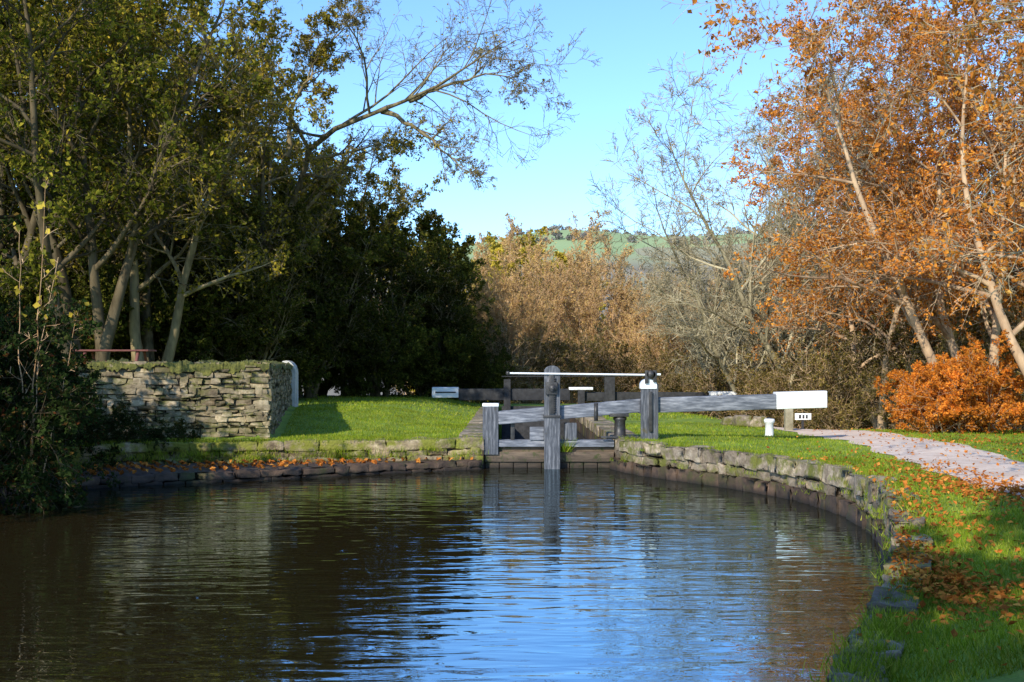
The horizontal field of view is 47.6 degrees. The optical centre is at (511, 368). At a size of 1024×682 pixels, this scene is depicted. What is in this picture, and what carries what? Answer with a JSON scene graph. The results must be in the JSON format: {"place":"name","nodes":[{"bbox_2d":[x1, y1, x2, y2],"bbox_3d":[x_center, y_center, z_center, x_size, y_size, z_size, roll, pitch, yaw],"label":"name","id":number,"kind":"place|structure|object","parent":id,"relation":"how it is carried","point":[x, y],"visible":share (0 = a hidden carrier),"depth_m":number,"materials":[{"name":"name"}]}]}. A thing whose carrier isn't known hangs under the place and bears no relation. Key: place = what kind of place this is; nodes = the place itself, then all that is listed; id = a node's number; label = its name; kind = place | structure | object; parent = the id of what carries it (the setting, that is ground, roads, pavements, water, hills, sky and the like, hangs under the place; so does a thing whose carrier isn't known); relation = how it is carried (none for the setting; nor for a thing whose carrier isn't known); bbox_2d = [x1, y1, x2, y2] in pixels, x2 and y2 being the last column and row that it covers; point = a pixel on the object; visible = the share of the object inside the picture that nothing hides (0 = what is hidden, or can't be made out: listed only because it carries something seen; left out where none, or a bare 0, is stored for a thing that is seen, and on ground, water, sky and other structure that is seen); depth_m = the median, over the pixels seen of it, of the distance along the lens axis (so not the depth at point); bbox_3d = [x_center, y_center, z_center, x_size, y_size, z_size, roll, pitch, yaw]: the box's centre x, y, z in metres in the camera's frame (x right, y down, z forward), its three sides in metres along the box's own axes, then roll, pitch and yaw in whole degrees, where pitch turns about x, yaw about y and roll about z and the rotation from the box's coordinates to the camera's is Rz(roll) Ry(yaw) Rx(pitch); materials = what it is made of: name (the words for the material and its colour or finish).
{"place":"outdoors","nodes":[
{"label":"outdoors","id":0,"kind":"place"},
{"bbox_2d":[0,468,883,681],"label":"canal water","id":1,"kind":"structure","parent":0,"point":[545,575],"depth_m":11.98,"materials":[{"name":"liquid"}]},
{"bbox_2d":[16,0,1023,245],"label":"sky","id":2,"kind":"structure","parent":0,"point":[627,36],"materials":[{"name":"blue"}]},
{"bbox_2d":[52,394,1023,681],"bbox_3d":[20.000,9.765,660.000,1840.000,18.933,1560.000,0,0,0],"label":"ground","id":3,"kind":"structure","parent":0,"point":[1004,676],"depth_m":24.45,"materials":[{"name":"green plant"}]},
{"bbox_2d":[0,259,33,340],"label":"dark undergrowth shrub","id":4,"kind":"object","parent":3,"relation":"on","point":[27,299],"visible":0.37,"depth_m":33.87,"materials":[{"name":"green plant"}]},
{"bbox_2d":[0,172,88,471],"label":"sycamore sapling","id":5,"kind":"object","parent":3,"relation":"on","point":[40,205],"visible":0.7,"depth_m":18.53,"materials":[{"name":"green plant"}]},
{"bbox_2d":[3,226,111,328],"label":"dark undergrowth shrub","id":6,"kind":"object","parent":3,"relation":"on","point":[42,289],"visible":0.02,"depth_m":39.20,"materials":[{"name":"green plant"}]},
{"bbox_2d":[0,0,189,347],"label":"willow tree","id":7,"kind":"object","parent":3,"relation":"on","point":[64,249],"visible":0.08,"depth_m":36.71,"materials":[{"name":"green plant"}]},
{"bbox_2d":[0,0,205,322],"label":"alder tree","id":8,"kind":"object","parent":3,"relation":"on","point":[21,200],"visible":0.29,"depth_m":36.26,"materials":[{"name":"green plant"}]},
{"bbox_2d":[0,219,209,360],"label":"dark undergrowth shrub","id":9,"kind":"object","parent":3,"relation":"on","point":[121,337],"visible":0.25,"depth_m":36.32,"materials":[{"name":"green plant"}]},
{"bbox_2d":[75,350,160,361],"bbox_3d":[-10.600,-0.036,31.000,2.000,0.918,1.720,0,0,0],"label":"picnic table","id":10,"kind":"object","parent":3,"relation":"on","point":[136,351],"visible":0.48,"depth_m":31.09,"materials":[{"name":"red wood"}]},
{"bbox_2d":[8,6,240,248],"bbox_3d":[-19.065,-9.383,51.440,14.601,20.294,12.305,0,0,-30],"label":"alder tree","id":11,"kind":"object","parent":3,"relation":"on","point":[164,72],"visible":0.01,"depth_m":50.00,"materials":[{"name":"green plant"}]},
{"bbox_2d":[0,0,293,360],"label":"alder tree","id":12,"kind":"object","parent":3,"relation":"on","point":[30,159],"visible":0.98,"depth_m":32.88,"materials":[{"name":"green plant"}]},
{"bbox_2d":[26,361,291,439],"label":"dry stone wall","id":13,"kind":"structure","parent":3,"relation":"on","point":[253,399],"depth_m":26.05,"materials":[{"name":"stone"}]},
{"bbox_2d":[75,358,269,375],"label":"moss on wall","id":14,"kind":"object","parent":13,"relation":"on","point":[210,366],"visible":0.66,"depth_m":25.93,"materials":[{"name":"plant"}]},
{"bbox_2d":[245,360,292,372],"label":"moss on wall","id":15,"kind":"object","parent":13,"relation":"on","point":[279,365],"visible":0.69,"depth_m":30.43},
{"bbox_2d":[68,240,293,362],"bbox_3d":[-11.729,-1.749,39.723,7.018,6.126,7.781,0,0,32],"label":"dark undergrowth shrub","id":16,"kind":"object","parent":3,"relation":"on","point":[186,335],"visible":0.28,"depth_m":38.59,"materials":[{"name":"green plant"}]},
{"bbox_2d":[47,0,326,362],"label":"willow tree","id":17,"kind":"object","parent":3,"relation":"on","point":[139,341],"visible":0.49,"depth_m":36.03,"materials":[{"name":"green plant"}]},
{"bbox_2d":[83,0,297,360],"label":"willow tree","id":18,"kind":"object","parent":3,"relation":"on","point":[187,22],"visible":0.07,"depth_m":42.83,"materials":[{"name":"green plant"}]},
{"bbox_2d":[118,212,323,361],"bbox_3d":[-12.541,-2.469,48.087,10.115,7.964,9.123,0,0,-18],"label":"dark undergrowth shrub","id":19,"kind":"object","parent":3,"relation":"on","point":[178,243],"visible":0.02,"depth_m":46.37,"materials":[{"name":"green plant"}]},
{"bbox_2d":[153,130,308,285],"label":"hawthorn tree","id":20,"kind":"object","parent":3,"relation":"on","point":[293,138],"depth_m":58.88,"materials":[{"name":"green plant"}]},
{"bbox_2d":[0,436,482,500],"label":"canal bank wall","id":21,"kind":"structure","parent":3,"relation":"on","point":[460,445],"depth_m":24.44,"materials":[{"name":"stone"}]},
{"bbox_2d":[3,459,481,483],"bbox_3d":[-9.846,2.010,9.271,6.873,0.090,36.595,0,0,19],"label":"canal ledge","id":22,"kind":"object","parent":21,"relation":"on","point":[204,469],"visible":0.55,"depth_m":23.72,"materials":[{"name":"stone"}]},
{"bbox_2d":[0,331,54,513],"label":"bramble bush","id":23,"kind":"object","parent":22,"relation":"on","point":[15,341],"visible":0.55,"depth_m":17.73,"materials":[{"name":"green plant"}]},
{"bbox_2d":[0,212,102,459],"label":"bramble bush","id":24,"kind":"object","parent":22,"relation":"on","point":[82,336],"visible":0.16,"depth_m":21.62,"materials":[{"name":"green plant"}]},
{"bbox_2d":[0,264,106,514],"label":"bramble bush","id":25,"kind":"object","parent":22,"relation":"on","point":[46,420],"visible":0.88,"depth_m":18.33,"materials":[{"name":"green plant"}]},
{"bbox_2d":[0,307,120,491],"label":"bramble bush","id":26,"kind":"object","parent":22,"relation":"on","point":[95,373],"visible":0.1,"depth_m":21.34,"materials":[{"name":"green plant"}]},
{"bbox_2d":[19,354,127,466],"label":"bramble bush","id":27,"kind":"object","parent":22,"relation":"on","point":[95,439],"visible":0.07,"depth_m":23.48,"materials":[{"name":"green plant"}]},
{"bbox_2d":[76,392,168,466],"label":"bramble bush","id":28,"kind":"object","parent":22,"relation":"on","point":[131,433],"visible":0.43,"depth_m":24.22,"materials":[{"name":"green plant"}]},
{"bbox_2d":[141,411,211,462],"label":"bramble bush","id":29,"kind":"object","parent":22,"relation":"on","point":[179,429],"visible":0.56,"depth_m":24.64,"materials":[{"name":"green plant"}]},
{"bbox_2d":[161,195,323,362],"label":"hawthorn tree","id":30,"kind":"object","parent":3,"relation":"on","point":[254,310],"visible":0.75,"depth_m":39.63,"materials":[{"name":"green plant"}]},
{"bbox_2d":[141,39,355,354],"bbox_3d":[-9.860,-5.229,42.920,9.529,12.433,7.309,0,0,37],"label":"willow tree","id":31,"kind":"object","parent":3,"relation":"on","point":[262,188],"visible":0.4,"depth_m":41.21,"materials":[{"name":"green plant"}]},
{"bbox_2d":[207,165,349,387],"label":"hawthorn tree","id":32,"kind":"object","parent":3,"relation":"on","point":[278,197],"visible":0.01,"depth_m":50.39,"materials":[{"name":"green plant"}]},
{"bbox_2d":[208,267,357,399],"bbox_3d":[-9.047,-1.006,42.680,6.316,5.513,7.003,0,0,1],"label":"dark undergrowth shrub","id":33,"kind":"object","parent":3,"relation":"on","point":[305,365],"visible":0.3,"depth_m":42.49,"materials":[{"name":"green plant"}]},
{"bbox_2d":[282,360,297,406],"bbox_3d":[-7.200,0.675,37.225,0.600,1.850,0.550,0,0,0],"label":"metal pipe","id":34,"kind":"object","parent":3,"relation":"on","point":[294,383],"depth_m":36.95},
{"bbox_2d":[10,0,599,322],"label":"willow tree","id":35,"kind":"object","parent":3,"relation":"on","point":[319,57],"visible":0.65,"depth_m":39.80,"materials":[{"name":"green plant"}]},
{"bbox_2d":[231,187,393,397],"bbox_3d":[-8.385,-2.877,45.899,6.899,8.620,7.151,0,0,-34],"label":"hawthorn tree","id":36,"kind":"object","parent":3,"relation":"on","point":[332,259],"visible":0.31,"depth_m":45.47,"materials":[{"name":"green plant"}]},
{"bbox_2d":[230,94,461,396],"bbox_3d":[-7.854,-5.380,51.032,9.928,13.800,8.368,0,0,38],"label":"alder tree","id":37,"kind":"object","parent":3,"relation":"on","point":[332,191],"visible":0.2,"depth_m":50.45,"materials":[{"name":"green plant"}]},
{"bbox_2d":[295,159,428,395],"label":"willow tree","id":38,"kind":"object","parent":3,"relation":"on","point":[385,226],"visible":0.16,"depth_m":50.33,"materials":[{"name":"green plant"}]},
{"bbox_2d":[315,297,437,397],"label":"dark undergrowth shrub","id":39,"kind":"object","parent":3,"relation":"on","point":[356,378],"visible":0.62,"depth_m":47.37,"materials":[{"name":"green plant"}]},
{"bbox_2d":[300,198,464,396],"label":"hawthorn tree","id":40,"kind":"object","parent":3,"relation":"on","point":[395,297],"visible":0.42,"depth_m":48.64,"materials":[{"name":"green plant"}]},
{"bbox_2d":[382,317,486,396],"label":"dark undergrowth shrub","id":41,"kind":"object","parent":3,"relation":"on","point":[431,367],"visible":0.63,"depth_m":49.57,"materials":[{"name":"green plant"}]},
{"bbox_2d":[370,210,514,393],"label":"hawthorn tree","id":42,"kind":"object","parent":3,"relation":"on","point":[462,252],"visible":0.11,"depth_m":59.03,"materials":[{"name":"green plant"}]},
{"bbox_2d":[390,245,500,394],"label":"hawthorn tree","id":43,"kind":"object","parent":3,"relation":"on","point":[435,315],"visible":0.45,"depth_m":51.97,"materials":[{"name":"green plant"}]},
{"bbox_2d":[425,337,517,403],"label":"dark undergrowth shrub","id":44,"kind":"object","parent":3,"relation":"on","point":[489,372],"visible":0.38,"depth_m":51.04,"materials":[{"name":"green plant"}]},
{"bbox_2d":[465,320,548,403],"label":"scrub bush","id":45,"kind":"object","parent":3,"relation":"on","point":[522,345],"visible":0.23,"depth_m":55.06,"materials":[{"name":"brown plant"}]},
{"bbox_2d":[458,231,559,402],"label":"maple tree","id":46,"kind":"object","parent":3,"relation":"on","point":[496,248],"visible":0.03,"depth_m":94.02,"materials":[{"name":"yellow plant"}]},
{"bbox_2d":[461,248,564,403],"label":"maple tree","id":47,"kind":"object","parent":3,"relation":"on","point":[512,266],"visible":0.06,"depth_m":81.06,"materials":[{"name":"plant"}]},
{"bbox_2d":[3,427,1023,670],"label":"fallen leaves","id":48,"kind":"object","parent":3,"relation":"on","point":[1015,489],"visible":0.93,"depth_m":12.35,"materials":[{"name":"orange plant"}]},
{"bbox_2d":[471,280,557,403],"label":"birch tree","id":49,"kind":"object","parent":3,"relation":"on","point":[535,323],"visible":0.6,"depth_m":57.61,"materials":[{"name":"beige plant"}]},
{"bbox_2d":[466,251,566,403],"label":"birch tree","id":50,"kind":"object","parent":3,"relation":"on","point":[504,315],"visible":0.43,"depth_m":57.92,"materials":[{"name":"beige plant"}]},
{"bbox_2d":[495,322,576,403],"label":"scrub bush","id":51,"kind":"object","parent":3,"relation":"on","point":[550,345],"visible":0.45,"depth_m":57.16,"materials":[{"name":"brown plant"}]},
{"bbox_2d":[467,228,608,403],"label":"birch tree","id":52,"kind":"object","parent":3,"relation":"on","point":[538,250],"visible":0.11,"depth_m":76.88,"materials":[{"name":"beige plant"}]},
{"bbox_2d":[488,226,608,403],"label":"maple tree","id":53,"kind":"object","parent":3,"relation":"on","point":[558,254],"visible":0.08,"depth_m":102.98,"materials":[{"name":"plant"}]},
{"bbox_2d":[458,406,639,468],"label":"lock chamber wall","id":54,"kind":"structure","parent":3,"relation":"on","point":[589,428],"depth_m":31.93,"materials":[{"name":"stone"}]},
{"bbox_2d":[432,375,736,438],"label":"lock gate","id":55,"kind":"structure","parent":54,"relation":"attached to","point":[507,394],"depth_m":45.82,"materials":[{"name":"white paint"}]},
{"bbox_2d":[482,366,826,468],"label":"lock gate","id":56,"kind":"structure","parent":54,"relation":"attached to","point":[540,448],"depth_m":25.48,"materials":[{"name":"wood"}]},
{"bbox_2d":[495,241,607,403],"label":"birch tree","id":57,"kind":"object","parent":3,"relation":"on","point":[560,305],"visible":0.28,"depth_m":69.87,"materials":[{"name":"beige plant"}]},
{"bbox_2d":[487,209,650,403],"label":"birch tree","id":58,"kind":"object","parent":3,"relation":"on","point":[509,238],"visible":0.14,"depth_m":81.86,"materials":[{"name":"beige plant"}]},
{"bbox_2d":[531,323,639,403],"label":"scrub bush","id":59,"kind":"object","parent":3,"relation":"on","point":[572,381],"visible":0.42,"depth_m":58.29,"materials":[{"name":"brown plant"}]},
{"bbox_2d":[545,261,642,401],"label":"birch tree","id":60,"kind":"object","parent":3,"relation":"on","point":[620,299],"visible":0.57,"depth_m":67.68,"materials":[{"name":"beige plant"}]},
{"bbox_2d":[564,321,676,402],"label":"scrub bush","id":61,"kind":"object","parent":3,"relation":"on","point":[598,348],"visible":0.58,"depth_m":57.54,"materials":[{"name":"brown plant"}]},
{"bbox_2d":[591,333,701,401],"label":"scrub bush","id":62,"kind":"object","parent":3,"relation":"on","point":[669,357],"visible":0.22,"depth_m":58.66,"materials":[{"name":"brown plant"}]},
{"bbox_2d":[598,276,732,385],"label":"birch tree","id":63,"kind":"object","parent":3,"relation":"on","point":[632,299],"visible":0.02,"depth_m":82.02,"materials":[{"name":"beige plant"}]},
{"bbox_2d":[608,273,726,391],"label":"birch tree","id":64,"kind":"object","parent":3,"relation":"on","point":[634,337],"visible":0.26,"depth_m":61.89,"materials":[{"name":"beige plant"}]},
{"bbox_2d":[630,355,721,415],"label":"scrub bush","id":65,"kind":"object","parent":3,"relation":"on","point":[680,386],"visible":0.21,"depth_m":51.43,"materials":[{"name":"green plant"}]},
{"bbox_2d":[627,290,731,412],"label":"birch tree","id":66,"kind":"object","parent":3,"relation":"on","point":[670,331],"visible":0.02,"depth_m":75.01,"materials":[{"name":"beige plant"}]},
{"bbox_2d":[636,231,785,390],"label":"ash tree","id":67,"kind":"object","parent":3,"relation":"on","point":[687,307],"visible":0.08,"depth_m":58.87,"materials":[{"name":"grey plant"}]},
{"bbox_2d":[585,131,865,423],"bbox_3d":[10.232,-2.835,45.593,9.946,12.562,13.642,0,0,49],"label":"ash tree","id":68,"kind":"object","parent":3,"relation":"on","point":[719,358],"visible":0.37,"depth_m":45.03,"materials":[{"name":"grey plant"}]},
{"bbox_2d":[634,223,840,417],"bbox_3d":[11.546,-1.376,54.992,8.776,11.084,12.037,0,0,87],"label":"ash tree","id":69,"kind":"object","parent":3,"relation":"on","point":[691,334],"visible":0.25,"depth_m":54.49,"materials":[{"name":"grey plant"}]},
{"bbox_2d":[720,415,766,426],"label":"lawn stones","id":70,"kind":"object","parent":3,"relation":"on","point":[744,420],"visible":0.93,"depth_m":31.01,"materials":[{"name":"stone"}]},
{"bbox_2d":[685,341,807,428],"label":"scrub bush","id":71,"kind":"object","parent":3,"relation":"on","point":[704,390],"visible":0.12,"depth_m":47.60,"materials":[{"name":"brown plant"}]},
{"bbox_2d":[693,334,803,417],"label":"scrub bush","id":72,"kind":"object","parent":3,"relation":"on","point":[720,381],"visible":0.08,"depth_m":54.38,"materials":[{"name":"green plant"}]},
{"bbox_2d":[764,417,774,435],"bbox_3d":[6.098,1.387,27.500,0.260,0.457,0.260,0,0,0],"label":"mooring bollard","id":73,"kind":"object","parent":3,"relation":"on","point":[769,426],"visible":0.86,"depth_m":27.41,"materials":[{"name":"metal"}]},
{"bbox_2d":[609,437,932,681],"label":"canal bank wall","id":74,"kind":"structure","parent":3,"relation":"on","point":[724,469],"depth_m":18.79,"materials":[{"name":"stone"}]},
{"bbox_2d":[722,351,843,429],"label":"scrub bush","id":75,"kind":"object","parent":3,"relation":"on","point":[772,386],"visible":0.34,"depth_m":42.92,"materials":[{"name":"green plant"}]},
{"bbox_2d":[585,52,985,429],"bbox_3d":[11.483,-4.181,42.427,11.702,14.779,16.049,0,0,68],"label":"ash tree","id":76,"kind":"object","parent":3,"relation":"on","point":[747,310],"visible":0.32,"depth_m":42.73,"materials":[{"name":"grey plant"}]},
{"bbox_2d":[784,409,792,429],"bbox_3d":[7.150,1.316,30.000,0.220,0.792,0.220,0,0,0],"label":"timber post","id":77,"kind":"object","parent":3,"relation":"on","point":[788,419],"visible":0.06,"depth_m":29.90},
{"bbox_2d":[728,204,869,366],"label":"birch tree","id":78,"kind":"object","parent":3,"relation":"on","point":[776,270],"visible":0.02,"depth_m":59.90,"materials":[{"name":"beige plant"}]},
{"bbox_2d":[636,38,980,390],"bbox_3d":[11.785,-4.586,50.828,18.457,16.996,13.457,0,0,76],"label":"ash tree","id":79,"kind":"object","parent":3,"relation":"on","point":[754,152],"visible":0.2,"depth_m":49.93,"materials":[{"name":"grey plant"}]},
{"bbox_2d":[727,313,892,427],"bbox_3d":[12.694,0.828,47.307,8.818,7.552,7.263,0,0,-17],"label":"scrub bush","id":80,"kind":"object","parent":3,"relation":"on","point":[747,357],"visible":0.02,"depth_m":47.05,"materials":[{"name":"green plant"}]},
{"bbox_2d":[735,331,891,429],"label":"scrub bush","id":81,"kind":"object","parent":3,"relation":"on","point":[750,391],"visible":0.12,"depth_m":43.54,"materials":[{"name":"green plant"}]},
{"bbox_2d":[661,0,1023,315],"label":"overhanging beech tree","id":82,"kind":"object","parent":3,"relation":"on","point":[985,100],"visible":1,"depth_m":14.17,"materials":[{"name":"orange plant"}]},
{"bbox_2d":[768,329,922,429],"bbox_3d":[11.541,0.891,39.318,5.210,4.463,4.292,0,0,-7],"label":"scrub bush","id":83,"kind":"object","parent":3,"relation":"on","point":[823,381],"visible":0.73,"depth_m":38.69,"materials":[{"name":"brown plant"}]},
{"bbox_2d":[702,0,1023,431],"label":"beech tree","id":84,"kind":"object","parent":3,"relation":"on","point":[902,299],"visible":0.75,"depth_m":30.49,"materials":[{"name":"orange plant"}]},
{"bbox_2d":[716,418,1023,497],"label":"gravel footpath","id":85,"kind":"structure","parent":3,"relation":"on","point":[930,453],"depth_m":21.24,"materials":[{"name":"gravel"}]},
{"bbox_2d":[737,40,1022,429],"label":"beech tree","id":86,"kind":"object","parent":3,"relation":"on","point":[878,422],"visible":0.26,"depth_m":39.06,"materials":[{"name":"orange plant"}]},
{"bbox_2d":[758,0,1020,422],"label":"ash tree","id":87,"kind":"object","parent":3,"relation":"on","point":[852,138],"visible":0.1,"depth_m":42.09,"materials":[{"name":"orange plant"}]},
{"bbox_2d":[757,0,1023,427],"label":"beech tree","id":88,"kind":"object","parent":3,"relation":"on","point":[803,125],"visible":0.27,"depth_m":38.43,"materials":[{"name":"orange plant"}]},
{"bbox_2d":[813,302,982,429],"bbox_3d":[13.063,0.419,38.770,5.282,5.492,6.413,0,0,28],"label":"scrub bush","id":89,"kind":"object","parent":3,"relation":"on","point":[904,349],"visible":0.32,"depth_m":37.46,"materials":[{"name":"brown plant"}]},
{"bbox_2d":[788,0,1023,376],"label":"beech tree","id":90,"kind":"object","parent":3,"relation":"on","point":[962,239],"visible":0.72,"depth_m":29.28,"materials":[{"name":"orange plant"}]},
{"bbox_2d":[821,317,1013,429],"bbox_3d":[14.972,0.365,42.965,6.603,6.866,8.016,0,0,22],"label":"scrub bush","id":91,"kind":"object","parent":3,"relation":"on","point":[841,343],"visible":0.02,"depth_m":41.00,"materials":[{"name":"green plant"}]},
{"bbox_2d":[813,65,1023,358],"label":"birch tree","id":92,"kind":"object","parent":3,"relation":"on","point":[886,177],"depth_m":47.33,"materials":[{"name":"orange plant"}]},
{"bbox_2d":[850,0,1023,338],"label":"beech tree","id":93,"kind":"object","parent":3,"relation":"on","point":[873,91],"visible":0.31,"depth_m":32.60,"materials":[{"name":"orange plant"}]},
{"bbox_2d":[858,324,1018,429],"bbox_3d":[12.170,0.588,33.812,3.632,3.776,4.409,0,0,-30],"label":"scrub bush","id":94,"kind":"object","parent":3,"relation":"on","point":[913,355],"visible":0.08,"depth_m":33.70,"materials":[{"name":"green plant"}]},
{"bbox_2d":[880,340,1004,433],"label":"orange beech bush","id":95,"kind":"object","parent":3,"relation":"on","point":[944,408],"visible":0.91,"depth_m":27.62,"materials":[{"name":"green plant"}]},
{"bbox_2d":[873,335,1018,431],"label":"orange beech bush","id":96,"kind":"object","parent":3,"relation":"on","point":[897,383],"visible":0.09,"depth_m":30.07,"materials":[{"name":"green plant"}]},
{"bbox_2d":[877,11,1023,337],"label":"beech tree","id":97,"kind":"object","parent":3,"relation":"on","point":[971,109],"visible":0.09,"depth_m":36.98,"materials":[{"name":"orange plant"}]},
{"bbox_2d":[891,268,1023,429],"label":"scrub bush","id":98,"kind":"object","parent":3,"relation":"on","point":[898,330],"visible":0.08,"depth_m":36.06,"materials":[{"name":"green plant"}]},
{"bbox_2d":[900,329,1023,433],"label":"orange beech bush","id":99,"kind":"object","parent":3,"relation":"on","point":[1012,412],"visible":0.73,"depth_m":27.87,"materials":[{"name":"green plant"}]},
{"bbox_2d":[936,299,1023,430],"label":"scrub bush","id":100,"kind":"object","parent":3,"relation":"on","point":[1021,340],"visible":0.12,"depth_m":33.87,"materials":[{"name":"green plant"}]},
{"bbox_2d":[303,230,1012,427],"bbox_3d":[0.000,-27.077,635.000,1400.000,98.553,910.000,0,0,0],"label":"hill","id":101,"kind":"structure","parent":0,"point":[561,244],"depth_m":530.70,"materials":[{"name":"plant"}]},
{"bbox_2d":[322,224,1020,379],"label":"distant hill trees","id":102,"kind":"object","parent":101,"relation":"on","point":[568,237],"visible":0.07,"depth_m":551.32,"materials":[{"name":"green plant"}]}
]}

